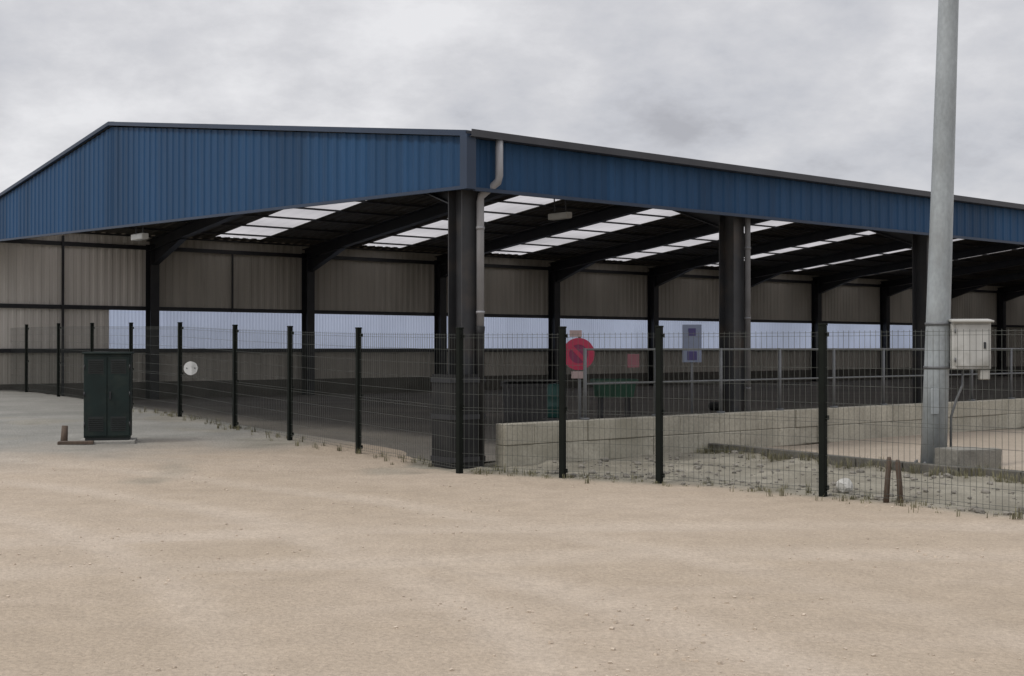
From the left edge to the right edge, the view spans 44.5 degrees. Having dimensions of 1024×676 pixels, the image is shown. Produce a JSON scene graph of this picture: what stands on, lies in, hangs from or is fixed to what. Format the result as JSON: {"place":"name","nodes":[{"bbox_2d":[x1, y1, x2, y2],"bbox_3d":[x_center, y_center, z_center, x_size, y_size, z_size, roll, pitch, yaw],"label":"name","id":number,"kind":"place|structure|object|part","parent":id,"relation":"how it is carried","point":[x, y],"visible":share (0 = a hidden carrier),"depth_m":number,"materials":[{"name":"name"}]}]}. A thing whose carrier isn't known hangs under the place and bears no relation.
{"place":"outdoors","nodes":[
{"label":"outdoors","id":0,"kind":"place"},
{"bbox_2d":[0,390,1023,675],"bbox_3d":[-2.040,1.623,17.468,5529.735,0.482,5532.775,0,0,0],"label":"ground","id":1,"kind":"structure","parent":0,"point":[298,612],"depth_m":9.90,"materials":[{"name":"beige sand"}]},
{"bbox_2d":[60,426,67,440],"bbox_3d":[-7.372,1.612,20.588,0.121,0.346,0.116,0,0,0],"label":"post stub","id":2,"kind":"object","parent":1,"relation":"on","point":[64,433],"visible":0.74,"depth_m":20.55,"materials":[{"name":"brown wood"}]},
{"bbox_2d":[57,441,93,444],"bbox_3d":[-7.124,1.709,20.438,0.550,0.050,0.160,0,0,-12],"label":"plank","id":3,"kind":"object","parent":1,"relation":"on","point":[72,442],"visible":1,"depth_m":20.36,"materials":[{"name":"brown wood"}]},
{"bbox_2d":[80,352,136,443],"bbox_3d":[-6.766,1.001,20.974,0.900,1.534,0.750,0,0,-14],"label":"green cabinet","id":4,"kind":"object","parent":1,"relation":"on","point":[107,397],"visible":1,"depth_m":20.71,"materials":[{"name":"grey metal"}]},
{"bbox_3d":[-6.882,0.966,20.667,0.344,1.310,0.032,0,0,-14],"label":"door","id":5,"kind":"part","parent":4,"relation":"part of","materials":[{"name":"metal"}]},
{"bbox_3d":[-6.530,0.966,20.748,0.344,1.310,0.046,0,0,-14],"label":"door","id":6,"kind":"part","parent":4,"relation":"part of","materials":[{"name":"metal"}]},
{"bbox_2d":[10,322,1023,512],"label":"fence","id":7,"kind":"object","parent":1,"relation":"on","point":[823,416],"visible":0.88,"depth_m":16.64,"materials":[{"name":"black metal"}]},
{"bbox_2d":[184,361,197,374],"bbox_3d":[-6.569,0.618,25.602,0.280,0.280,0.068,0,0,-8],"label":"white plaque","id":8,"kind":"object","parent":7,"relation":"attached to","point":[189,368],"visible":0.99,"depth_m":25.57,"materials":[{"name":"ceramic"}]},
{"bbox_2d":[132,407,1023,519],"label":"grass","id":9,"kind":"structure","parent":1,"relation":"on","point":[912,470],"depth_m":16.74,"materials":[{"name":"green plant"}]},
{"bbox_2d":[495,398,1023,466],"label":"wall","id":10,"kind":"structure","parent":1,"relation":"on","point":[631,437],"depth_m":20.65,"materials":[{"name":"grey concrete"}]},
{"bbox_2d":[580,348,1023,419],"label":"railing","id":11,"kind":"object","parent":10,"relation":"on","point":[779,379],"visible":0.82,"depth_m":21.73,"materials":[{"name":"metal"}]},
{"bbox_2d":[627,354,638,367],"bbox_3d":[1.887,0.355,19.555,0.252,0.210,0.030,0,-1,-39],"label":"red plate","id":12,"kind":"object","parent":11,"relation":"attached to","point":[635,360],"visible":0.98,"depth_m":19.54,"materials":[{"name":"metal"}]},
{"bbox_2d":[535,450,1023,514],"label":"rubble","id":13,"kind":"object","parent":1,"relation":"on","point":[979,510],"visible":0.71,"depth_m":16.06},
{"bbox_2d":[836,478,852,492],"bbox_3d":[3.924,1.747,14.739,0.192,0.198,0.224,0,0,-28],"label":"stone","id":14,"kind":"object","parent":1,"relation":"on","point":[846,486],"visible":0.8,"depth_m":14.67,"materials":[{"name":"white stone"}]},
{"bbox_2d":[708,443,1023,481],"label":"kerb","id":15,"kind":"structure","parent":1,"relation":"on","point":[855,461],"depth_m":17.63,"materials":[{"name":"concrete"}]},
{"bbox_2d":[883,457,891,502],"bbox_3d":[4.122,1.583,13.741,0.100,0.552,0.070,0,0,0],"label":"stake","id":16,"kind":"object","parent":1,"relation":"on","point":[887,481],"visible":0.85,"depth_m":13.72,"materials":[{"name":"brown wood"}]},
{"bbox_2d":[895,460,902,502],"bbox_3d":[4.241,1.594,13.691,0.090,0.522,0.070,0,0,0],"label":"stake","id":17,"kind":"object","parent":1,"relation":"on","point":[900,484],"visible":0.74,"depth_m":13.67,"materials":[{"name":"brown wood"}]},
{"bbox_2d":[914,0,958,463],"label":"light mast","id":18,"kind":"object","parent":1,"relation":"on","point":[938,303],"visible":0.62,"depth_m":17.49,"materials":[{"name":"metal"}]},
{"bbox_2d":[948,319,993,446],"bbox_3d":[6.320,0.771,17.424,0.685,2.083,0.330,0,0,6],"label":"electrical box","id":19,"kind":"object","parent":18,"relation":"attached to","point":[972,328],"visible":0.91,"depth_m":17.32,"materials":[{"name":"metal"}]},
{"bbox_2d":[955,324,988,365],"bbox_3d":[6.360,0.101,17.318,0.465,0.580,0.029,0,0,6],"label":"door","id":20,"kind":"structure","parent":19,"relation":"in","point":[972,332],"depth_m":17.32,"materials":[{"name":"metal"}]},
{"bbox_2d":[934,446,1001,468],"bbox_3d":[6.187,1.677,16.985,0.739,0.378,0.515,0,0,-20],"label":"concrete block","id":21,"kind":"object","parent":1,"relation":"on","point":[967,455],"depth_m":16.79,"materials":[{"name":"grey concrete"}]},
{"bbox_2d":[0,0,1023,253],"label":"sky","id":22,"kind":"structure","parent":0,"point":[837,89],"materials":[{"name":"grey"}]},
{"bbox_2d":[133,376,1023,461],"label":"floor","id":23,"kind":"structure","parent":0,"point":[703,394],"depth_m":36.89,"materials":[{"name":"grey concrete"}]},
{"bbox_2d":[0,121,1023,459],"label":"open shed","id":24,"kind":"structure","parent":23,"relation":"on","point":[632,249],"depth_m":40.87,"materials":[{"name":"metal"}]},
{"bbox_2d":[131,225,148,240],"bbox_3d":[-8.076,-3.256,27.154,0.160,2.253,0.620,0,-1,-39],"label":"shed lamp","id":25,"kind":"object","parent":24,"relation":"hanging from","point":[139,236],"visible":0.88,"depth_m":27.00,"materials":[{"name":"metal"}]},
{"bbox_2d":[430,374,485,468],"bbox_3d":[-0.771,1.176,17.881,0.612,1.320,0.612,0,-1,-39],"label":"column guard","id":26,"kind":"object","parent":24,"relation":"attached to","point":[444,384],"visible":0.74,"depth_m":17.66,"materials":[{"name":"metal"}]},
{"bbox_2d":[548,199,571,219],"bbox_3d":[0.997,-2.945,26.023,0.160,0.950,0.600,0,-1,-39],"label":"shed lamp","id":27,"kind":"object","parent":24,"relation":"hanging from","point":[560,215],"visible":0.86,"depth_m":25.91,"materials":[{"name":"metal"}]},
{"bbox_2d":[501,379,555,422],"bbox_3d":[0.372,1.423,28.297,1.120,0.984,0.885,0,0,-12],"label":"feed bin","id":28,"kind":"object","parent":23,"relation":"on","point":[526,408],"visible":0.67,"depth_m":27.91,"materials":[{"name":"metal"}]},
{"bbox_2d":[566,330,594,419],"bbox_3d":[1.048,0.849,19.764,0.510,1.942,0.064,0,0,-4],"label":"prohibition sign","id":29,"kind":"object","parent":23,"relation":"on","point":[574,353],"visible":0.71,"depth_m":19.74,"materials":[{"name":"metal"}]},
{"bbox_2d":[682,325,701,412],"bbox_3d":[3.077,0.801,21.411,0.330,2.062,0.053,0,0,-2],"label":"blue sign","id":30,"kind":"object","parent":23,"relation":"on","point":[686,329],"visible":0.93,"depth_m":21.39,"materials":[{"name":"metal"}]},
{"bbox_2d":[708,401,744,410],"bbox_3d":[5.711,1.813,33.387,0.980,0.209,0.980,0,0,0],"label":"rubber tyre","id":31,"kind":"object","parent":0,"point":[713,405],"visible":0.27,"depth_m":33.12,"materials":[{"name":"black rubber"}]},
{"label":"pavement","id":32,"kind":"structure","parent":0,"visible":0},
{"bbox_2d":[543,382,567,420],"bbox_3d":[0.852,1.362,24.490,0.470,0.992,0.470,0,0,0],"label":"plastic drum","id":33,"kind":"object","parent":32,"relation":"on","point":[552,400],"visible":0.56,"depth_m":24.34,"materials":[{"name":"green plastic"}]},
{"bbox_2d":[590,378,638,418],"bbox_3d":[2.119,1.363,25.990,0.920,1.030,0.570,0,0,-8],"label":"feed trough","id":34,"kind":"object","parent":32,"relation":"on","point":[623,390],"visible":0.69,"depth_m":25.79,"materials":[{"name":"green plastic"}]}
]}

